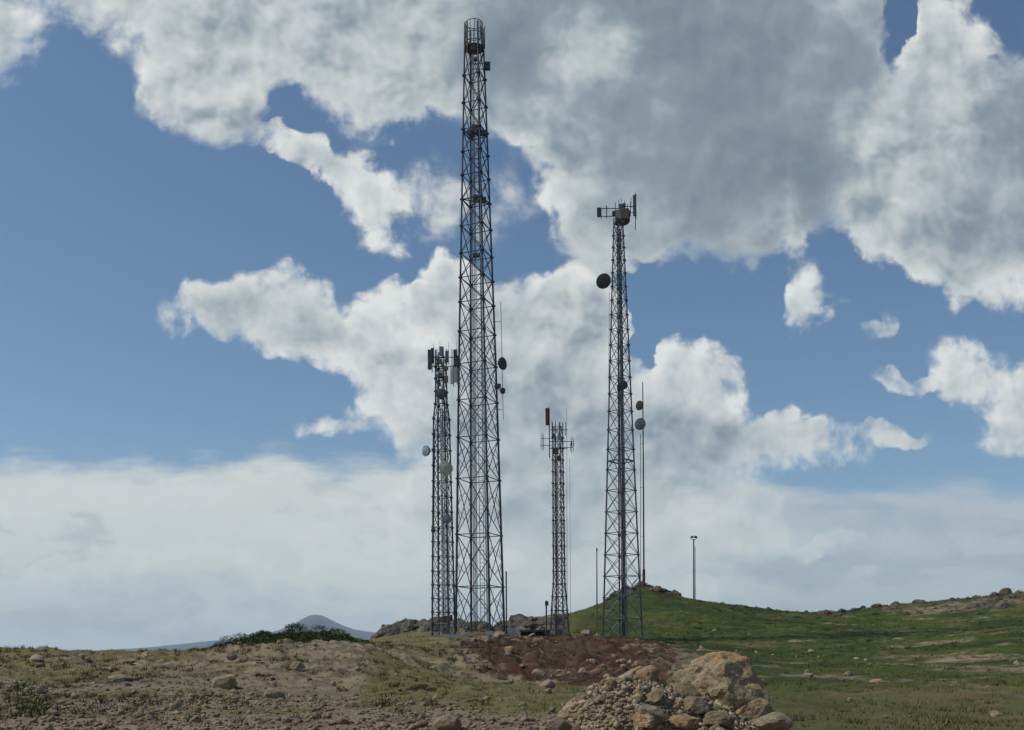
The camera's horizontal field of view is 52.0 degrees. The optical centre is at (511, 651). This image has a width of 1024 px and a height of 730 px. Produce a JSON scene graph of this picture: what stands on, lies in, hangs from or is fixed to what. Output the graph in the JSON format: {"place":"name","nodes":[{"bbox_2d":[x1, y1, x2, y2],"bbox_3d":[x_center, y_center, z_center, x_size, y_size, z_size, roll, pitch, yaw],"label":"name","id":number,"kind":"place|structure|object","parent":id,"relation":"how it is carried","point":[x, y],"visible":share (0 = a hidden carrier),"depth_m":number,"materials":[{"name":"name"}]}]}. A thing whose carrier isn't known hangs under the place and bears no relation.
{"place":"outdoors","nodes":[
{"label":"outdoors","id":0,"kind":"place"},
{"bbox_2d":[96,615,374,651],"bbox_3d":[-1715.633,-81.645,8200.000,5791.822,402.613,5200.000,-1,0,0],"label":"mountain","id":1,"kind":"structure","parent":0,"point":[316,620],"depth_m":7931.02,"materials":[{"name":"stone"}]},
{"bbox_2d":[0,586,1023,729],"bbox_3d":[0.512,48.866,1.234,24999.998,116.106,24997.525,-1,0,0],"label":"ground","id":2,"kind":"structure","parent":0,"point":[631,648],"depth_m":57.75,"materials":[{"name":"soil"}]},
{"bbox_2d":[29,654,43,661],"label":"boulder","id":3,"kind":"object","parent":2,"relation":"on","point":[34,657],"visible":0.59,"depth_m":55.63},
{"bbox_2d":[34,663,44,667],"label":"rock","id":4,"kind":"object","parent":2,"relation":"on","point":[36,665],"visible":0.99,"depth_m":53.41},
{"bbox_2d":[36,686,45,693],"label":"rock","id":5,"kind":"object","parent":2,"relation":"on","point":[40,689],"visible":0.81,"depth_m":38.33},
{"bbox_2d":[37,646,46,651],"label":"rock","id":6,"kind":"object","parent":2,"relation":"on","point":[41,649],"visible":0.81,"depth_m":71.40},
{"bbox_2d":[45,709,58,715],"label":"rock","id":7,"kind":"object","parent":2,"relation":"on","point":[50,712],"visible":0.68,"depth_m":28.24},
{"bbox_2d":[108,674,130,682],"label":"boulder","id":8,"kind":"object","parent":2,"relation":"on","point":[121,677],"visible":0.58,"depth_m":44.77,"materials":[{"name":"stone"}]},
{"bbox_2d":[122,682,131,685],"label":"rock","id":9,"kind":"object","parent":2,"relation":"on","point":[126,683],"visible":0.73,"depth_m":42.23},
{"bbox_2d":[141,651,151,657],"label":"rock","id":10,"kind":"object","parent":2,"relation":"on","point":[146,654],"visible":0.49,"depth_m":59.62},
{"bbox_2d":[188,715,201,722],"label":"rock","id":11,"kind":"object","parent":2,"relation":"on","point":[196,718],"visible":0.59,"depth_m":25.88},
{"bbox_2d":[212,674,236,688],"bbox_3d":[-11.503,1.328,42.073,1.096,0.808,0.728,-1,0,6],"label":"boulder","id":12,"kind":"object","parent":2,"relation":"on","point":[227,681],"visible":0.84,"depth_m":41.75,"materials":[{"name":"stone"}]},
{"bbox_2d":[212,635,237,646],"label":"shrub","id":13,"kind":"object","parent":2,"relation":"on","point":[225,642],"visible":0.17,"depth_m":78.81,"materials":[{"name":"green plant"}]},
{"bbox_2d":[225,651,238,659],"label":"rock","id":14,"kind":"object","parent":2,"relation":"on","point":[231,655],"visible":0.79,"depth_m":52.42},
{"bbox_2d":[230,632,248,641],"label":"shrub","id":15,"kind":"object","parent":2,"relation":"on","point":[245,634],"visible":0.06,"depth_m":82.92,"materials":[{"name":"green plant"}]},
{"bbox_2d":[0,636,495,723],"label":"scrub","id":16,"kind":"object","parent":2,"relation":"on","point":[47,698],"visible":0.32,"depth_m":45.06,"materials":[{"name":"green plant"}]},
{"bbox_2d":[234,630,278,642],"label":"shrub","id":17,"kind":"object","parent":2,"relation":"on","point":[261,631],"visible":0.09,"depth_m":81.06,"materials":[{"name":"green plant"}]},
{"bbox_2d":[242,632,282,643],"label":"shrub","id":18,"kind":"object","parent":2,"relation":"on","point":[253,635],"visible":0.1,"depth_m":79.34,"materials":[{"name":"green plant"}]},
{"bbox_2d":[236,632,292,643],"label":"shrub","id":19,"kind":"object","parent":2,"relation":"on","point":[260,638],"visible":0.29,"depth_m":78.04,"materials":[{"name":"green plant"}]},
{"bbox_2d":[265,689,284,697],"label":"rock","id":20,"kind":"object","parent":2,"relation":"on","point":[272,693],"visible":0.83,"depth_m":38.10,"materials":[{"name":"stone"}]},
{"bbox_2d":[0,639,556,729],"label":"gravel","id":21,"kind":"structure","parent":2,"relation":"on","point":[523,720],"depth_m":27.98,"materials":[{"name":"gravel"}]},
{"bbox_2d":[272,633,315,642],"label":"shrub","id":22,"kind":"object","parent":2,"relation":"on","point":[300,638],"visible":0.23,"depth_m":77.31,"materials":[{"name":"green plant"}]},
{"bbox_2d":[284,622,309,639],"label":"shrub","id":23,"kind":"object","parent":2,"relation":"on","point":[303,632],"visible":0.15,"depth_m":80.44,"materials":[{"name":"green plant"}]},
{"bbox_2d":[289,661,304,671],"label":"rock","id":24,"kind":"object","parent":2,"relation":"on","point":[299,666],"visible":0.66,"depth_m":47.89,"materials":[{"name":"stone"}]},
{"bbox_2d":[283,623,312,633],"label":"shrub","id":25,"kind":"object","parent":2,"relation":"on","point":[287,626],"visible":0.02,"depth_m":84.21,"materials":[{"name":"green plant"}]},
{"bbox_2d":[0,636,619,724],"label":"scattered rocks","id":26,"kind":"object","parent":2,"relation":"on","point":[224,700],"visible":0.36,"depth_m":45.77,"materials":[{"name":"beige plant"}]},
{"bbox_2d":[308,625,327,632],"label":"shrub","id":27,"kind":"object","parent":2,"relation":"on","point":[319,628],"visible":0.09,"depth_m":85.17,"materials":[{"name":"green plant"}]},
{"bbox_2d":[323,713,331,717],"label":"rock","id":28,"kind":"object","parent":2,"relation":"on","point":[327,715],"visible":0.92,"depth_m":26.67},
{"bbox_2d":[305,633,351,641],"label":"shrub","id":29,"kind":"object","parent":2,"relation":"on","point":[327,637],"visible":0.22,"depth_m":79.39,"materials":[{"name":"green plant"}]},
{"bbox_2d":[321,635,353,642],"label":"shrub","id":30,"kind":"object","parent":2,"relation":"on","point":[342,639],"visible":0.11,"depth_m":79.55,"materials":[{"name":"green plant"}]},
{"bbox_2d":[324,628,357,642],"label":"shrub","id":31,"kind":"object","parent":2,"relation":"on","point":[336,633],"visible":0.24,"depth_m":80.14,"materials":[{"name":"green plant"}]},
{"bbox_2d":[321,633,365,642],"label":"shrub","id":32,"kind":"object","parent":2,"relation":"on","point":[347,635],"visible":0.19,"depth_m":81.82,"materials":[{"name":"green plant"}]},
{"bbox_2d":[371,624,384,638],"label":"outcrop rock","id":33,"kind":"object","parent":2,"relation":"on","point":[373,636],"visible":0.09,"depth_m":114.40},
{"bbox_2d":[374,624,399,638],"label":"outcrop rock","id":34,"kind":"object","parent":2,"relation":"on","point":[385,629],"visible":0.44,"depth_m":108.75,"materials":[{"name":"stone"}]},
{"bbox_2d":[396,618,409,625],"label":"outcrop rock","id":35,"kind":"object","parent":2,"relation":"on","point":[404,623],"visible":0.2,"depth_m":112.19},
{"bbox_2d":[402,625,413,632],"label":"outcrop rock","id":36,"kind":"object","parent":2,"relation":"on","point":[409,628],"visible":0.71,"depth_m":108.47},
{"bbox_2d":[406,683,437,690],"bbox_3d":[-3.755,1.507,44.038,1.614,0.326,1.326,-1,0,-37],"label":"shrub","id":37,"kind":"object","parent":2,"relation":"on","point":[420,687],"visible":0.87,"depth_m":43.89,"materials":[{"name":"green plant"}]},
{"bbox_2d":[417,622,437,632],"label":"outcrop rock","id":38,"kind":"object","parent":2,"relation":"on","point":[424,626],"visible":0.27,"depth_m":105.46,"materials":[{"name":"stone"}]},
{"bbox_2d":[422,340,472,637],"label":"lattice tower","id":39,"kind":"structure","parent":2,"relation":"on","point":[444,467],"depth_m":96.59,"materials":[{"name":"metal"}]},
{"bbox_2d":[433,714,461,729],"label":"boulder","id":40,"kind":"object","parent":2,"relation":"on","point":[448,722],"visible":0.98,"depth_m":22.21,"materials":[{"name":"stone"}]},
{"bbox_2d":[449,618,469,630],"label":"outcrop rock","id":41,"kind":"object","parent":2,"relation":"on","point":[465,626],"visible":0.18,"depth_m":107.81,"materials":[{"name":"stone"}]},
{"bbox_2d":[451,18,507,635],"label":"lattice tower","id":42,"kind":"structure","parent":2,"relation":"on","point":[474,48],"depth_m":101.91,"materials":[{"name":"metal"}]},
{"bbox_2d":[472,622,494,631],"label":"outcrop rock","id":43,"kind":"object","parent":2,"relation":"on","point":[480,626],"visible":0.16,"depth_m":105.68,"materials":[{"name":"stone"}]},
{"bbox_2d":[479,660,488,667],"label":"rock","id":44,"kind":"object","parent":2,"relation":"on","point":[484,664],"visible":1,"depth_m":63.92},
{"bbox_2d":[481,636,492,643],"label":"boulder","id":45,"kind":"object","parent":2,"relation":"on","point":[485,639],"visible":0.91,"depth_m":75.70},
{"bbox_2d":[493,631,505,637],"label":"boulder","id":46,"kind":"object","parent":2,"relation":"on","point":[497,634],"visible":0.82,"depth_m":84.68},
{"bbox_2d":[501,621,515,627],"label":"outcrop rock","id":47,"kind":"object","parent":2,"relation":"on","point":[509,624],"visible":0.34,"depth_m":123.48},
{"bbox_2d":[504,646,514,652],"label":"rock","id":48,"kind":"object","parent":2,"relation":"on","point":[510,649],"visible":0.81,"depth_m":70.84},
{"bbox_2d":[0,634,1023,729],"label":"dry grass","id":49,"kind":"structure","parent":2,"relation":"on","point":[971,721],"depth_m":32.90,"materials":[{"name":"plant"}]},
{"bbox_2d":[509,615,528,622],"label":"outcrop rock","id":50,"kind":"object","parent":2,"relation":"on","point":[515,619],"visible":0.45,"depth_m":125.11,"materials":[{"name":"stone"}]},
{"bbox_2d":[518,620,538,629],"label":"outcrop rock","id":51,"kind":"object","parent":2,"relation":"on","point":[530,624],"visible":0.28,"depth_m":119.69,"materials":[{"name":"stone"}]},
{"bbox_2d":[508,628,549,636],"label":"equipment shelter","id":52,"kind":"object","parent":2,"relation":"on","point":[513,632],"visible":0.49,"depth_m":100.70,"materials":[{"name":"metal"}]},
{"bbox_2d":[528,616,537,621],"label":"outcrop rock","id":53,"kind":"object","parent":2,"relation":"on","point":[533,619],"visible":0.27,"depth_m":126.33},
{"bbox_2d":[532,669,546,676],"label":"rock","id":54,"kind":"object","parent":2,"relation":"on","point":[538,672],"visible":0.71,"depth_m":61.40,"materials":[{"name":"stone"}]},
{"bbox_2d":[537,617,552,625],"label":"outcrop rock","id":55,"kind":"object","parent":2,"relation":"on","point":[542,622],"visible":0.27,"depth_m":123.16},
{"bbox_2d":[545,600,547,635],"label":"post","id":56,"kind":"object","parent":2,"relation":"on","point":[546,603],"visible":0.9,"depth_m":97.12,"materials":[{"name":"metal"}]},
{"bbox_2d":[539,679,555,688],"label":"boulder","id":57,"kind":"object","parent":2,"relation":"on","point":[549,683],"visible":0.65,"depth_m":45.74,"materials":[{"name":"stone"}]},
{"bbox_2d":[541,407,573,636],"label":"lattice tower","id":58,"kind":"structure","parent":2,"relation":"on","point":[557,459],"depth_m":97.74,"materials":[{"name":"metal"}]},
{"bbox_2d":[545,717,571,729],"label":"boulder","id":59,"kind":"object","parent":2,"relation":"on","point":[558,723],"visible":1,"depth_m":11.84,"materials":[{"name":"stone"}]},
{"bbox_2d":[551,627,565,635],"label":"outcrop rock","id":60,"kind":"object","parent":2,"relation":"on","point":[560,632],"visible":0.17,"depth_m":111.74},
{"bbox_2d":[447,634,682,685],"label":"scrub","id":61,"kind":"object","parent":2,"relation":"on","point":[543,657],"visible":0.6,"depth_m":68.29,"materials":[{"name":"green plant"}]},
{"bbox_2d":[570,712,586,719],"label":"boulder","id":62,"kind":"object","parent":2,"relation":"on","point":[574,715],"visible":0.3,"depth_m":12.33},
{"bbox_2d":[578,667,586,673],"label":"rock","id":63,"kind":"object","parent":2,"relation":"on","point":[582,670],"visible":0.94,"depth_m":60.43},
{"bbox_2d":[581,630,592,635],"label":"boulder","id":64,"kind":"object","parent":2,"relation":"on","point":[586,632],"visible":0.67,"depth_m":83.78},
{"bbox_2d":[596,548,597,626],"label":"pole","id":65,"kind":"object","parent":2,"relation":"on","point":[596,592],"visible":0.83,"depth_m":119.95,"materials":[{"name":"metal"}]},
{"bbox_2d":[609,590,620,596],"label":"outcrop rock","id":66,"kind":"object","parent":2,"relation":"on","point":[613,593],"visible":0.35,"depth_m":150.06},
{"bbox_2d":[596,193,642,639],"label":"lattice tower","id":67,"kind":"structure","parent":2,"relation":"on","point":[622,214],"depth_m":104.61,"materials":[{"name":"metal"}]},
{"bbox_2d":[619,658,626,663],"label":"rock","id":68,"kind":"object","parent":2,"relation":"on","point":[622,661],"visible":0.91,"depth_m":65.70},
{"bbox_2d":[635,382,645,586],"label":"antenna mast","id":69,"kind":"object","parent":2,"relation":"on","point":[640,423],"visible":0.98,"depth_m":147.90,"materials":[{"name":"metal"}]},
{"bbox_2d":[542,673,757,729],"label":"rubble","id":70,"kind":"object","parent":2,"relation":"on","point":[625,687],"visible":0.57,"depth_m":12.46,"materials":[{"name":"stone"}]},
{"bbox_2d":[566,720,580,729],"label":"rubble stone","id":71,"kind":"object","parent":70,"relation":"on","point":[575,726],"visible":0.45,"depth_m":12.06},
{"bbox_2d":[575,692,587,699],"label":"rubble stone","id":72,"kind":"object","parent":70,"relation":"on","point":[583,695],"visible":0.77,"depth_m":12.63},
{"bbox_2d":[591,689,598,694],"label":"rubble stone","id":73,"kind":"object","parent":70,"relation":"on","point":[595,690],"visible":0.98,"depth_m":12.58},
{"bbox_2d":[597,695,604,702],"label":"rubble stone","id":74,"kind":"object","parent":70,"relation":"on","point":[601,698],"visible":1,"depth_m":12.39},
{"bbox_2d":[604,685,612,691],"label":"rubble stone","id":75,"kind":"object","parent":70,"relation":"on","point":[609,688],"visible":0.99,"depth_m":12.54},
{"bbox_2d":[606,678,617,686],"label":"rubble stone","id":76,"kind":"object","parent":70,"relation":"on","point":[612,682],"visible":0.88,"depth_m":12.63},
{"bbox_2d":[624,666,642,675],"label":"boulder","id":77,"kind":"object","parent":70,"relation":"on","point":[633,671],"visible":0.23,"depth_m":13.62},
{"bbox_2d":[631,713,656,729],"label":"boulder","id":78,"kind":"object","parent":70,"relation":"on","point":[646,721],"visible":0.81,"depth_m":12.05,"materials":[{"name":"stone"}]},
{"bbox_2d":[635,665,659,682],"bbox_3d":[1.665,0.297,12.997,0.258,0.275,0.368,34,-7,-28],"label":"rubble stone","id":79,"kind":"object","parent":70,"relation":"on","point":[648,673],"visible":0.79,"depth_m":12.86,"materials":[{"name":"stone"}]},
{"bbox_2d":[638,704,665,723],"bbox_3d":[1.610,0.733,12.166,0.329,0.230,0.264,-1,0,20],"label":"rubble stone","id":80,"kind":"object","parent":70,"relation":"on","point":[658,714],"visible":0.81,"depth_m":12.10,"materials":[{"name":"stone"}]},
{"bbox_2d":[647,688,663,703],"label":"rubble stone","id":81,"kind":"object","parent":70,"relation":"on","point":[655,696],"visible":1,"depth_m":12.41,"materials":[{"name":"stone"}]},
{"bbox_2d":[672,703,680,710],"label":"rubble stone","id":82,"kind":"object","parent":70,"relation":"on","point":[676,706],"visible":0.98,"depth_m":12.45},
{"bbox_2d":[672,690,680,696],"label":"rubble stone","id":83,"kind":"object","parent":70,"relation":"on","point":[675,693],"visible":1,"depth_m":12.73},
{"bbox_2d":[667,713,696,729],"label":"boulder","id":84,"kind":"object","parent":70,"relation":"on","point":[684,721],"visible":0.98,"depth_m":12.09,"materials":[{"name":"stone"}]},
{"bbox_2d":[674,682,702,698],"bbox_3d":[2.173,0.580,12.904,0.353,0.411,0.322,-1,0,0],"label":"boulder","id":85,"kind":"object","parent":70,"relation":"on","point":[685,689],"visible":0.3,"depth_m":12.83,"materials":[{"name":"stone"}]},
{"bbox_2d":[683,705,694,713],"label":"rubble stone","id":86,"kind":"object","parent":70,"relation":"on","point":[691,710],"visible":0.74,"depth_m":12.45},
{"bbox_2d":[682,696,708,715],"bbox_3d":[2.203,0.657,12.586,0.299,0.236,0.312,-1,0,-2],"label":"rubble stone","id":87,"kind":"object","parent":70,"relation":"on","point":[700,705],"visible":0.93,"depth_m":12.48,"materials":[{"name":"stone"}]},
{"bbox_2d":[698,689,708,695],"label":"rubble stone","id":88,"kind":"object","parent":70,"relation":"on","point":[703,690],"visible":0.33,"depth_m":13.05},
{"bbox_2d":[708,724,719,729],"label":"rubble stone","id":89,"kind":"object","parent":70,"relation":"on","point":[713,727],"visible":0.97,"depth_m":12.29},
{"bbox_2d":[703,711,731,725],"bbox_3d":[2.421,0.796,12.409,0.332,0.191,0.256,-1,0,31],"label":"boulder","id":90,"kind":"object","parent":70,"relation":"on","point":[715,717],"visible":0.95,"depth_m":12.32,"materials":[{"name":"stone"}]},
{"bbox_2d":[713,703,721,709],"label":"rubble stone","id":91,"kind":"object","parent":70,"relation":"on","point":[716,706],"visible":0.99,"depth_m":12.76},
{"bbox_2d":[670,651,769,709],"bbox_3d":[2.714,0.574,13.507,1.461,1.160,1.130,-1,0,-29],"label":"boulder","id":92,"kind":"object","parent":70,"relation":"on","point":[728,679],"visible":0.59,"depth_m":13.15,"materials":[{"name":"stone"}]},
{"bbox_2d":[721,710,730,718],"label":"rubble stone","id":93,"kind":"object","parent":70,"relation":"on","point":[726,713],"visible":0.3,"depth_m":12.47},
{"bbox_2d":[735,697,773,721],"bbox_3d":[2.922,0.775,12.913,0.527,0.411,0.382,-1,0,-28],"label":"boulder","id":94,"kind":"object","parent":70,"relation":"on","point":[756,708],"visible":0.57,"depth_m":12.77,"materials":[{"name":"stone"}]},
{"bbox_2d":[752,712,792,729],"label":"boulder","id":95,"kind":"object","parent":70,"relation":"on","point":[776,721],"visible":1,"depth_m":12.07,"materials":[{"name":"stone"}]},
{"bbox_2d":[649,587,659,591],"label":"outcrop rock","id":96,"kind":"object","parent":2,"relation":"on","point":[655,589],"visible":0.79,"depth_m":146.46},
{"bbox_2d":[690,536,696,598],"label":"pole","id":97,"kind":"object","parent":2,"relation":"on","point":[694,578],"visible":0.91,"depth_m":163.91,"materials":[{"name":"metal"}]},
{"bbox_2d":[550,592,1022,654],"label":"scrub","id":98,"kind":"object","parent":2,"relation":"on","point":[846,648],"visible":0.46,"depth_m":114.25,"materials":[{"name":"green plant"}]},
{"bbox_2d":[571,588,1023,695],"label":"green grass","id":99,"kind":"structure","parent":2,"relation":"on","point":[837,639],"depth_m":100.07,"materials":[{"name":"plant"}]},
{"bbox_2d":[803,673,813,677],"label":"rock","id":100,"kind":"object","parent":2,"relation":"on","point":[808,675],"visible":0.8,"depth_m":56.12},
{"bbox_2d":[599,636,1023,728],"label":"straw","id":101,"kind":"object","parent":2,"relation":"on","point":[863,719],"visible":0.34,"depth_m":48.10,"materials":[{"name":"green plant"}]},
{"bbox_2d":[619,640,1022,723],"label":"scrub","id":102,"kind":"object","parent":2,"relation":"on","point":[849,720],"visible":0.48,"depth_m":52.76,"materials":[{"name":"green plant"}]},
{"bbox_2d":[818,610,831,615],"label":"outcrop rock","id":103,"kind":"object","parent":2,"relation":"on","point":[825,612],"visible":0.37,"depth_m":144.75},
{"bbox_2d":[869,679,883,683],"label":"rock","id":104,"kind":"object","parent":2,"relation":"on","point":[872,681],"visible":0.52,"depth_m":48.64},
{"bbox_2d":[871,603,881,607],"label":"outcrop rock","id":105,"kind":"object","parent":2,"relation":"on","point":[877,605],"visible":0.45,"depth_m":152.20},
{"bbox_2d":[916,600,925,603],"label":"outcrop rock","id":106,"kind":"object","parent":2,"relation":"on","point":[920,602],"visible":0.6,"depth_m":150.31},
{"bbox_2d":[968,604,979,607],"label":"outcrop rock","id":107,"kind":"object","parent":2,"relation":"on","point":[974,606],"visible":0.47,"depth_m":137.89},
{"bbox_2d":[990,710,1001,716],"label":"rock","id":108,"kind":"object","parent":2,"relation":"on","point":[994,713],"visible":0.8,"depth_m":28.41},
{"bbox_2d":[995,602,1009,608],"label":"outcrop rock","id":109,"kind":"object","parent":2,"relation":"on","point":[1000,605],"visible":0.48,"depth_m":134.24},
{"bbox_2d":[998,588,1011,594],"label":"outcrop rock","id":110,"kind":"object","parent":2,"relation":"on","point":[1005,591],"visible":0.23,"depth_m":150.21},
{"bbox_2d":[1008,594,1021,598],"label":"outcrop rock","id":111,"kind":"object","parent":2,"relation":"on","point":[1011,596],"visible":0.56,"depth_m":141.51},
{"bbox_2d":[0,0,1023,650],"label":"sky","id":112,"kind":"structure","parent":0,"point":[230,229],"materials":[{"name":"blue"}]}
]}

